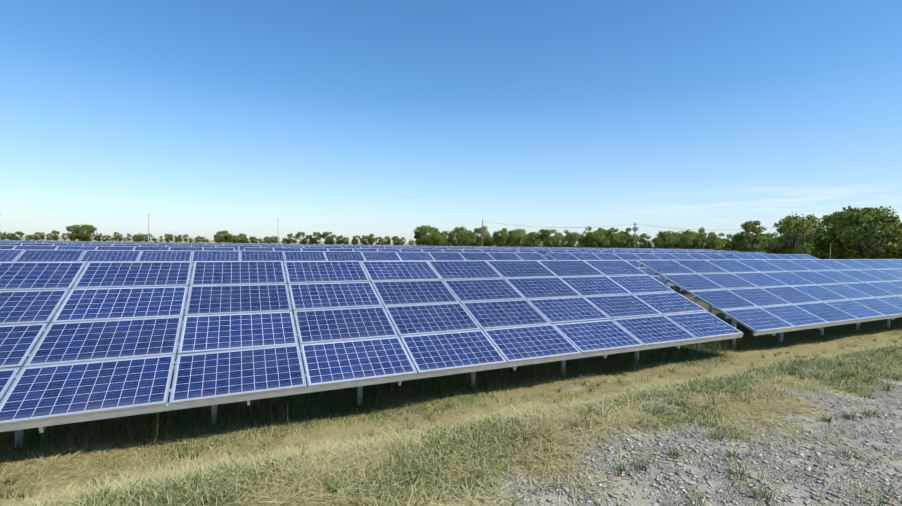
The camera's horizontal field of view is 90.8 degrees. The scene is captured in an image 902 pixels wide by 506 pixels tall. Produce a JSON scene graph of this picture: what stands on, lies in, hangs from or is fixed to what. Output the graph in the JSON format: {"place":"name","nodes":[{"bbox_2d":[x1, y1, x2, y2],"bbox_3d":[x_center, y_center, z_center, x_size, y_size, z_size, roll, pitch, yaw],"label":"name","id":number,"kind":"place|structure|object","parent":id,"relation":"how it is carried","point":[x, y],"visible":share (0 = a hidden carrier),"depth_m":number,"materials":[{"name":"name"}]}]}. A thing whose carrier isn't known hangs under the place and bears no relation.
{"place":"outdoors","nodes":[
{"label":"outdoors","id":0,"kind":"place"},
{"bbox_2d":[0,237,901,505],"bbox_3d":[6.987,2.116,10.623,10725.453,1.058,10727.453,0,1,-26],"label":"ground","id":1,"kind":"structure","parent":0,"point":[719,480],"depth_m":4.29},
{"bbox_2d":[0,232,7,239],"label":"tree","id":2,"kind":"object","parent":1,"relation":"on","point":[4,235],"visible":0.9,"depth_m":289.43,"materials":[{"name":"green plant"}]},
{"bbox_2d":[7,233,16,239],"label":"tree","id":3,"kind":"object","parent":1,"relation":"on","point":[10,236],"visible":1,"depth_m":290.93,"materials":[{"name":"green plant"}]},
{"bbox_2d":[0,241,35,241],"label":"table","id":4,"kind":"object","parent":1,"relation":"on","point":[17,241],"visible":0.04,"depth_m":45.34,"materials":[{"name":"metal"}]},
{"bbox_2d":[14,232,24,240],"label":"tree","id":5,"kind":"object","parent":1,"relation":"on","point":[20,234],"visible":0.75,"depth_m":300.11,"materials":[{"name":"green plant"}]},
{"bbox_2d":[33,232,44,240],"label":"tree","id":6,"kind":"object","parent":1,"relation":"on","point":[36,236],"visible":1,"depth_m":295.24,"materials":[{"name":"green plant"}]},
{"bbox_2d":[46,233,54,240],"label":"tree","id":7,"kind":"object","parent":1,"relation":"on","point":[49,238],"visible":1,"depth_m":297.82,"materials":[{"name":"green plant"}]},
{"bbox_2d":[66,224,76,240],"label":"tree","id":8,"kind":"object","parent":1,"relation":"on","point":[72,234],"visible":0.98,"depth_m":269.04,"materials":[{"name":"green plant"}]},
{"bbox_2d":[71,224,91,239],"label":"tree","id":9,"kind":"object","parent":1,"relation":"on","point":[81,234],"visible":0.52,"depth_m":274.17,"materials":[{"name":"green plant"}]},
{"bbox_2d":[0,240,172,242],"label":"solar panels","id":10,"kind":"object","parent":1,"relation":"on","point":[91,241],"visible":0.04,"depth_m":55.49,"materials":[{"name":"glass"}]},
{"bbox_2d":[77,225,96,240],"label":"tree","id":11,"kind":"object","parent":1,"relation":"on","point":[92,230],"visible":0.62,"depth_m":276.20,"materials":[{"name":"green plant"}]},
{"bbox_2d":[0,242,197,246],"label":"solar panel","id":12,"kind":"object","parent":1,"relation":"on","point":[97,243],"visible":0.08,"depth_m":40.03,"materials":[{"name":"glass"}]},
{"bbox_2d":[95,233,102,241],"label":"tree","id":13,"kind":"object","parent":1,"relation":"on","point":[98,236],"visible":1,"depth_m":309.19,"materials":[{"name":"green plant"}]},
{"bbox_2d":[113,232,119,241],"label":"tree","id":14,"kind":"object","parent":1,"relation":"on","point":[116,237],"visible":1,"depth_m":285.77,"materials":[{"name":"green plant"}]},
{"bbox_2d":[0,245,234,258],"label":"solar panel","id":15,"kind":"object","parent":1,"relation":"on","point":[36,247],"visible":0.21,"depth_m":24.27,"materials":[{"name":"glass"}]},
{"bbox_2d":[132,235,139,241],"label":"tree","id":16,"kind":"object","parent":1,"relation":"on","point":[134,238],"visible":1,"depth_m":291.39,"materials":[{"name":"green plant"}]},
{"bbox_2d":[140,234,147,241],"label":"tree","id":17,"kind":"object","parent":1,"relation":"on","point":[143,239],"visible":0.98,"depth_m":319.84,"materials":[{"name":"green plant"}]},
{"bbox_2d":[145,234,153,241],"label":"tree","id":18,"kind":"object","parent":1,"relation":"on","point":[150,235],"visible":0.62,"depth_m":327.29,"materials":[{"name":"green plant"}]},
{"bbox_2d":[43,241,295,245],"bbox_3d":[-29.646,0.202,50.453,26.760,2.611,3.709,0,1,-26],"label":"solar panel","id":19,"kind":"object","parent":1,"relation":"on","point":[181,243],"visible":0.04,"depth_m":51.63,"materials":[{"name":"glass"}]},
{"bbox_2d":[176,235,183,241],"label":"tree","id":20,"kind":"object","parent":1,"relation":"on","point":[179,237],"visible":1,"depth_m":304.82,"materials":[{"name":"green plant"}]},
{"bbox_2d":[0,243,378,250],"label":"solar panel","id":21,"kind":"object","parent":1,"relation":"on","point":[239,248],"visible":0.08,"depth_m":34.35,"materials":[{"name":"glass"}]},
{"bbox_2d":[217,230,232,242],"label":"tree","id":22,"kind":"object","parent":1,"relation":"on","point":[225,237],"visible":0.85,"depth_m":329.05,"materials":[{"name":"green plant"}]},
{"bbox_2d":[229,235,236,242],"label":"tree","id":23,"kind":"object","parent":1,"relation":"on","point":[234,239],"visible":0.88,"depth_m":342.43,"materials":[{"name":"green plant"}]},
{"bbox_2d":[238,233,246,241],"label":"tree","id":24,"kind":"object","parent":1,"relation":"on","point":[244,235],"visible":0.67,"depth_m":388.39,"materials":[{"name":"green plant"}]},
{"bbox_2d":[249,236,256,242],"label":"tree","id":25,"kind":"object","parent":1,"relation":"on","point":[251,238],"visible":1,"depth_m":347.90,"materials":[{"name":"green plant"}]},
{"bbox_2d":[0,249,547,305],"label":"solar panel","id":26,"kind":"object","parent":1,"relation":"on","point":[19,255],"visible":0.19,"depth_m":17.79,"materials":[{"name":"glass"}]},
{"bbox_2d":[270,236,277,243],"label":"tree","id":27,"kind":"object","parent":1,"relation":"on","point":[273,240],"visible":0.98,"depth_m":326.07,"materials":[{"name":"green plant"}]},
{"bbox_2d":[287,233,293,243],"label":"tree","id":28,"kind":"object","parent":1,"relation":"on","point":[290,236],"visible":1,"depth_m":326.20,"materials":[{"name":"green plant"}]},
{"bbox_2d":[207,243,375,245],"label":"solar panels","id":29,"kind":"object","parent":1,"relation":"on","point":[296,244],"visible":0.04,"depth_m":66.59,"materials":[{"name":"glass"}]},
{"bbox_2d":[295,232,308,243],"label":"tree","id":30,"kind":"object","parent":1,"relation":"on","point":[302,234],"visible":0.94,"depth_m":330.46,"materials":[{"name":"green plant"}]},
{"bbox_2d":[309,232,321,243],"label":"tree","id":31,"kind":"object","parent":1,"relation":"on","point":[313,240],"visible":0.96,"depth_m":319.80,"materials":[{"name":"green plant"}]},
{"bbox_2d":[204,244,448,248],"bbox_3d":[-11.564,0.527,48.108,26.760,2.611,3.709,0,1,-26],"label":"solar panel","id":32,"kind":"object","parent":1,"relation":"on","point":[380,247],"visible":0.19,"depth_m":48.87,"materials":[{"name":"glass"}]},
{"bbox_2d":[321,232,335,244],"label":"tree","id":33,"kind":"object","parent":1,"relation":"on","point":[325,234],"visible":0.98,"depth_m":318.38,"materials":[{"name":"green plant"}]},
{"bbox_2d":[335,237,343,244],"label":"tree","id":34,"kind":"object","parent":1,"relation":"on","point":[338,240],"visible":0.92,"depth_m":372.42,"materials":[{"name":"green plant"}]},
{"bbox_2d":[352,235,361,244],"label":"tree","id":35,"kind":"object","parent":1,"relation":"on","point":[355,240],"visible":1,"depth_m":374.69,"materials":[{"name":"green plant"}]},
{"bbox_2d":[364,235,370,244],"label":"tree","id":36,"kind":"object","parent":1,"relation":"on","point":[366,242],"visible":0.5,"depth_m":312.85,"materials":[{"name":"green plant"}]},
{"bbox_2d":[0,260,742,447],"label":"solar panel","id":37,"kind":"object","parent":1,"relation":"on","point":[103,337],"visible":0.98,"depth_m":7.60,"materials":[{"name":"glass"}]},
{"bbox_2d":[368,234,375,243],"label":"tree","id":38,"kind":"object","parent":1,"relation":"on","point":[370,239],"visible":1,"depth_m":308.46,"materials":[{"name":"green plant"}]},
{"bbox_2d":[383,236,390,244],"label":"tree","id":39,"kind":"object","parent":1,"relation":"on","point":[387,240],"visible":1,"depth_m":379.88,"materials":[{"name":"green plant"}]},
{"bbox_2d":[323,245,460,247],"bbox_3d":[-5.125,0.322,62.338,26.760,2.611,3.709,0,1,-26],"label":"solar panel","id":40,"kind":"object","parent":1,"relation":"on","point":[411,246],"visible":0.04,"depth_m":63.94,"materials":[{"name":"glass"}]},
{"bbox_2d":[391,236,401,244],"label":"tree","id":41,"kind":"object","parent":1,"relation":"on","point":[393,238],"visible":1,"depth_m":380.75,"materials":[{"name":"green plant"}]},
{"bbox_2d":[244,247,582,259],"bbox_3d":[0.079,1.058,31.534,26.760,2.611,3.709,0,1,-26],"label":"solar panel","id":42,"kind":"object","parent":1,"relation":"on","point":[543,253],"visible":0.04,"depth_m":31.83,"materials":[{"name":"glass"}]},
{"bbox_2d":[413,226,436,245],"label":"tree","id":43,"kind":"object","parent":1,"relation":"on","point":[423,232],"visible":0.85,"depth_m":128.59,"materials":[{"name":"green plant"}]},
{"bbox_2d":[414,225,439,245],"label":"tree","id":44,"kind":"object","parent":1,"relation":"on","point":[435,229],"visible":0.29,"depth_m":133.63,"materials":[{"name":"green plant"}]},
{"bbox_2d":[381,245,491,246],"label":"solar panel","id":45,"kind":"object","parent":1,"relation":"on","point":[461,246],"visible":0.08,"depth_m":78.67,"materials":[{"name":"glass"}]},
{"bbox_2d":[430,235,445,245],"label":"tree","id":46,"kind":"object","parent":1,"relation":"on","point":[440,242],"visible":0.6,"depth_m":128.53,"materials":[{"name":"green plant"}]},
{"bbox_2d":[439,233,447,245],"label":"tree","id":47,"kind":"object","parent":1,"relation":"on","point":[444,244],"visible":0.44,"depth_m":133.74,"materials":[{"name":"green plant"}]},
{"bbox_2d":[435,230,452,245],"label":"tree","id":48,"kind":"object","parent":1,"relation":"on","point":[445,232],"visible":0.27,"depth_m":139.98,"materials":[{"name":"green plant"}]},
{"bbox_2d":[0,327,901,505],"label":"dry grass","id":49,"kind":"structure","parent":1,"relation":"on","point":[315,454],"depth_m":4.50,"materials":[{"name":"beige plant"}]},
{"bbox_2d":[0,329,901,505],"bbox_3d":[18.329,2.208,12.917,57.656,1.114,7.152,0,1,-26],"label":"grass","id":50,"kind":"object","parent":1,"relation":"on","point":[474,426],"visible":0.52,"depth_m":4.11,"materials":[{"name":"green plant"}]},
{"bbox_2d":[0,316,901,459],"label":"tall grass","id":51,"kind":"structure","parent":1,"relation":"on","point":[67,432],"depth_m":7.37,"materials":[{"name":"green plant"}]},
{"bbox_2d":[447,225,469,245],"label":"tree","id":52,"kind":"object","parent":1,"relation":"on","point":[456,232],"visible":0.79,"depth_m":129.59,"materials":[{"name":"green plant"}]},
{"bbox_2d":[462,234,476,245],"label":"tree","id":53,"kind":"object","parent":1,"relation":"on","point":[473,242],"visible":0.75,"depth_m":126.71,"materials":[{"name":"green plant"}]},
{"bbox_2d":[467,226,492,245],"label":"tree","id":54,"kind":"object","parent":1,"relation":"on","point":[486,240],"visible":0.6,"depth_m":127.87,"materials":[{"name":"green plant"}]},
{"bbox_2d":[384,247,600,252],"bbox_3d":[6.518,0.853,45.764,26.760,2.611,3.709,0,1,-26],"label":"solar panel","id":55,"kind":"object","parent":1,"relation":"on","point":[583,250],"visible":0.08,"depth_m":46.56,"materials":[{"name":"glass"}]},
{"bbox_2d":[492,228,510,246],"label":"tree","id":56,"kind":"object","parent":1,"relation":"on","point":[495,234],"visible":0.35,"depth_m":131.18,"materials":[{"name":"green plant"}]},
{"bbox_2d":[496,229,508,246],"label":"tree","id":57,"kind":"object","parent":1,"relation":"on","point":[503,233],"visible":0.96,"depth_m":127.31,"materials":[{"name":"green plant"}]},
{"bbox_2d":[506,228,529,246],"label":"tree","id":58,"kind":"object","parent":1,"relation":"on","point":[516,230],"visible":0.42,"depth_m":131.70,"materials":[{"name":"green plant"}]},
{"bbox_2d":[508,231,529,246],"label":"tree","id":59,"kind":"object","parent":1,"relation":"on","point":[513,237],"visible":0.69,"depth_m":125.70,"materials":[{"name":"green plant"}]},
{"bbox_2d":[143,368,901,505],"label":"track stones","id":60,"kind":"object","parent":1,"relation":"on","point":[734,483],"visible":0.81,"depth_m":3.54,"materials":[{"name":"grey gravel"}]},
{"bbox_2d":[452,247,602,250],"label":"solar panels","id":61,"kind":"object","parent":1,"relation":"on","point":[524,248],"visible":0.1,"depth_m":60.89,"materials":[{"name":"glass"}]},
{"bbox_2d":[526,232,541,246],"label":"tree","id":62,"kind":"object","parent":1,"relation":"on","point":[531,239],"visible":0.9,"depth_m":125.88,"materials":[{"name":"green plant"}]},
{"bbox_2d":[525,232,542,246],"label":"tree","id":63,"kind":"object","parent":1,"relation":"on","point":[535,240],"visible":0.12,"depth_m":131.27,"materials":[{"name":"green plant"}]},
{"bbox_2d":[536,229,563,246],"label":"tree","id":64,"kind":"object","parent":1,"relation":"on","point":[544,234],"visible":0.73,"depth_m":125.30,"materials":[{"name":"green plant"}]},
{"bbox_2d":[541,236,558,246],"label":"tree","id":65,"kind":"object","parent":1,"relation":"on","point":[549,240],"visible":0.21,"depth_m":135.84,"materials":[{"name":"green plant"}]},
{"bbox_2d":[498,247,617,248],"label":"solar panel","id":66,"kind":"object","parent":1,"relation":"on","point":[541,247],"visible":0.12,"depth_m":73.67,"materials":[{"name":"glass"}]},
{"bbox_2d":[553,232,564,246],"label":"tree","id":67,"kind":"object","parent":1,"relation":"on","point":[562,244],"visible":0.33,"depth_m":130.47,"materials":[{"name":"green plant"}]},
{"bbox_2d":[561,230,574,247],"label":"tree","id":68,"kind":"object","parent":1,"relation":"on","point":[568,233],"visible":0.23,"depth_m":130.04,"materials":[{"name":"green plant"}]},
{"bbox_2d":[564,232,590,247],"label":"tree","id":69,"kind":"object","parent":1,"relation":"on","point":[574,237],"visible":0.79,"depth_m":122.89,"materials":[{"name":"green plant"}]},
{"bbox_2d":[542,247,619,248],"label":"solar panel","id":70,"kind":"object","parent":1,"relation":"on","point":[561,247],"visible":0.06,"depth_m":88.20,"materials":[{"name":"glass"}]},
{"bbox_2d":[580,226,604,247],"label":"tree","id":71,"kind":"object","parent":1,"relation":"on","point":[590,236],"visible":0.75,"depth_m":122.54,"materials":[{"name":"green plant"}]},
{"bbox_2d":[595,227,609,245],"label":"tree","id":72,"kind":"object","parent":1,"relation":"on","point":[605,232],"visible":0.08,"depth_m":127.63,"materials":[{"name":"green plant"}]},
{"bbox_2d":[596,235,609,247],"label":"tree","id":73,"kind":"object","parent":1,"relation":"on","point":[606,242],"visible":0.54,"depth_m":123.72,"materials":[{"name":"green plant"}]},
{"bbox_2d":[605,227,618,247],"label":"tree","id":74,"kind":"object","parent":1,"relation":"on","point":[612,231],"visible":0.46,"depth_m":127.98,"materials":[{"name":"green plant"}]},
{"bbox_2d":[608,233,628,247],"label":"tree","id":75,"kind":"object","parent":1,"relation":"on","point":[620,239],"visible":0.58,"depth_m":122.02,"materials":[{"name":"green plant"}]},
{"bbox_2d":[619,227,640,247],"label":"tree","id":76,"kind":"object","parent":1,"relation":"on","point":[629,236],"visible":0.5,"depth_m":122.35,"materials":[{"name":"green plant"}]},
{"bbox_2d":[638,233,650,247],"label":"tree","id":77,"kind":"object","parent":1,"relation":"on","point":[644,241],"visible":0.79,"depth_m":127.91,"materials":[{"name":"green plant"}]},
{"bbox_2d":[647,236,665,248],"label":"tree","id":78,"kind":"object","parent":1,"relation":"on","point":[649,244],"visible":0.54,"depth_m":121.40,"materials":[{"name":"green plant"}]},
{"bbox_2d":[620,248,707,249],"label":"solar panel","id":79,"kind":"object","parent":1,"relation":"on","point":[679,249],"depth_m":89.75,"materials":[{"name":"glass"}]},
{"bbox_2d":[654,230,679,248],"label":"tree","id":80,"kind":"object","parent":1,"relation":"on","point":[665,236],"visible":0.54,"depth_m":121.42,"materials":[{"name":"green plant"}]},
{"bbox_2d":[614,249,724,250],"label":"solar panel","id":81,"kind":"object","parent":1,"relation":"on","point":[662,249],"visible":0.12,"depth_m":71.47,"materials":[{"name":"glass"}]},
{"bbox_2d":[603,249,739,251],"bbox_3d":[31.039,0.974,57.650,26.760,2.611,3.709,0,1,-26],"label":"solar panel","id":82,"kind":"object","parent":1,"relation":"on","point":[665,250],"visible":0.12,"depth_m":57.93,"materials":[{"name":"glass"}]},
{"bbox_2d":[663,236,679,248],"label":"tree","id":83,"kind":"object","parent":1,"relation":"on","point":[675,242],"visible":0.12,"depth_m":123.37,"materials":[{"name":"green plant"}]},
{"bbox_2d":[585,251,766,253],"bbox_3d":[24.600,1.179,43.420,26.760,2.611,3.709,0,1,-26],"label":"solar panel","id":84,"kind":"object","parent":1,"relation":"on","point":[700,252],"visible":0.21,"depth_m":44.33,"materials":[{"name":"glass"}]},
{"bbox_2d":[673,230,687,248],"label":"tree","id":85,"kind":"object","parent":1,"relation":"on","point":[680,234],"visible":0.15,"depth_m":130.55,"materials":[{"name":"green plant"}]},
{"bbox_2d":[546,253,817,290],"bbox_3d":[18.161,1.384,29.189,26.760,2.611,3.709,0,1,-26],"label":"solar panel","id":86,"kind":"object","parent":1,"relation":"on","point":[631,258],"visible":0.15,"depth_m":28.05,"materials":[{"name":"glass"}]},
{"bbox_2d":[678,234,697,248],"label":"tree","id":87,"kind":"object","parent":1,"relation":"on","point":[687,240],"visible":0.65,"depth_m":121.20,"materials":[{"name":"green plant"}]},
{"bbox_2d":[683,230,703,246],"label":"tree","id":88,"kind":"object","parent":1,"relation":"on","point":[691,233],"visible":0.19,"depth_m":129.82,"materials":[{"name":"green plant"}]},
{"bbox_2d":[500,372,901,505],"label":"gravel tufts","id":89,"kind":"object","parent":1,"relation":"on","point":[620,469],"visible":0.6,"depth_m":3.60,"materials":[{"name":"green plant"}]},
{"bbox_2d":[691,227,716,249],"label":"tree","id":90,"kind":"object","parent":1,"relation":"on","point":[708,241],"visible":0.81,"depth_m":118.77,"materials":[{"name":"green plant"}]},
{"bbox_2d":[707,235,721,249],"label":"tree","id":91,"kind":"object","parent":1,"relation":"on","point":[718,246],"visible":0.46,"depth_m":120.21,"materials":[{"name":"green plant"}]},
{"bbox_2d":[707,233,726,250],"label":"tree","id":92,"kind":"object","parent":1,"relation":"on","point":[723,242],"visible":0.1,"depth_m":123.25,"materials":[{"name":"green plant"}]},
{"bbox_2d":[722,233,737,250],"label":"tree","id":93,"kind":"object","parent":1,"relation":"on","point":[727,245],"visible":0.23,"depth_m":124.94,"materials":[{"name":"green plant"}]},
{"bbox_2d":[731,240,747,250],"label":"tree","id":94,"kind":"object","parent":1,"relation":"on","point":[734,245],"visible":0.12,"depth_m":119.53,"materials":[{"name":"green plant"}]},
{"bbox_2d":[731,220,773,251],"bbox_3d":[40.799,-1.104,60.152,3.985,6.619,3.813,1,1,5],"label":"tree","id":95,"kind":"object","parent":1,"relation":"on","point":[748,235],"visible":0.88,"depth_m":59.77,"materials":[{"name":"green plant"}]},
{"bbox_2d":[755,233,773,253],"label":"tree","id":96,"kind":"object","parent":1,"relation":"on","point":[762,234],"visible":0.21,"depth_m":107.98,"materials":[{"name":"green plant"}]},
{"bbox_2d":[636,259,901,347],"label":"solar panel","id":97,"kind":"object","parent":1,"relation":"on","point":[773,297],"visible":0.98,"depth_m":14.21,"materials":[{"name":"glass"}]},
{"bbox_2d":[761,235,783,253],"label":"tree","id":98,"kind":"object","parent":1,"relation":"on","point":[768,249],"visible":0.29,"depth_m":103.85,"materials":[{"name":"green plant"}]},
{"bbox_2d":[770,240,779,252],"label":"tree","id":99,"kind":"object","parent":1,"relation":"on","point":[775,243],"visible":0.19,"depth_m":97.64,"materials":[{"name":"green plant"}]},
{"bbox_2d":[771,215,816,254],"bbox_3d":[38.905,-0.924,50.440,3.996,6.670,4.363,1,1,-9],"label":"tree","id":100,"kind":"object","parent":1,"relation":"on","point":[788,222],"visible":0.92,"depth_m":50.11,"materials":[{"name":"green plant"}]},
{"bbox_2d":[773,212,833,258],"bbox_3d":[47.459,-1.563,59.985,7.166,7.995,6.747,0,2,-38],"label":"tree","id":101,"kind":"object","parent":1,"relation":"on","point":[817,226],"visible":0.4,"depth_m":58.49,"materials":[{"name":"green plant"}]},
{"bbox_2d":[802,234,821,258],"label":"tree","id":102,"kind":"object","parent":1,"relation":"on","point":[808,241],"visible":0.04,"depth_m":75.44,"materials":[{"name":"green plant"}]},
{"bbox_2d":[814,208,892,258],"bbox_3d":[52.014,-1.683,57.097,7.845,8.809,8.180,0,2,-45],"label":"tree","id":103,"kind":"object","parent":1,"relation":"on","point":[834,228],"visible":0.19,"depth_m":57.46,"materials":[{"name":"green plant"}]},
{"bbox_2d":[821,206,901,258],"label":"tree","id":104,"kind":"object","parent":1,"relation":"on","point":[842,243],"visible":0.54,"depth_m":51.77,"materials":[{"name":"green plant"}]},
{"bbox_2d":[850,206,901,258],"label":"tree","id":105,"kind":"object","parent":1,"relation":"on","point":[874,250],"visible":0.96,"depth_m":44.20,"materials":[{"name":"green plant"}]},
{"bbox_2d":[878,221,900,258],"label":"tree","id":106,"kind":"object","parent":1,"relation":"on","point":[886,236],"visible":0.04,"depth_m":55.38,"materials":[{"name":"green plant"}]},
{"bbox_2d":[886,241,901,258],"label":"tree","id":107,"kind":"object","parent":1,"relation":"on","point":[899,253],"visible":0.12,"depth_m":49.28,"materials":[{"name":"green plant"}]},
{"bbox_2d":[0,0,901,246],"label":"sky","id":108,"kind":"structure","parent":0,"point":[202,118],"materials":[{"name":"blue"}]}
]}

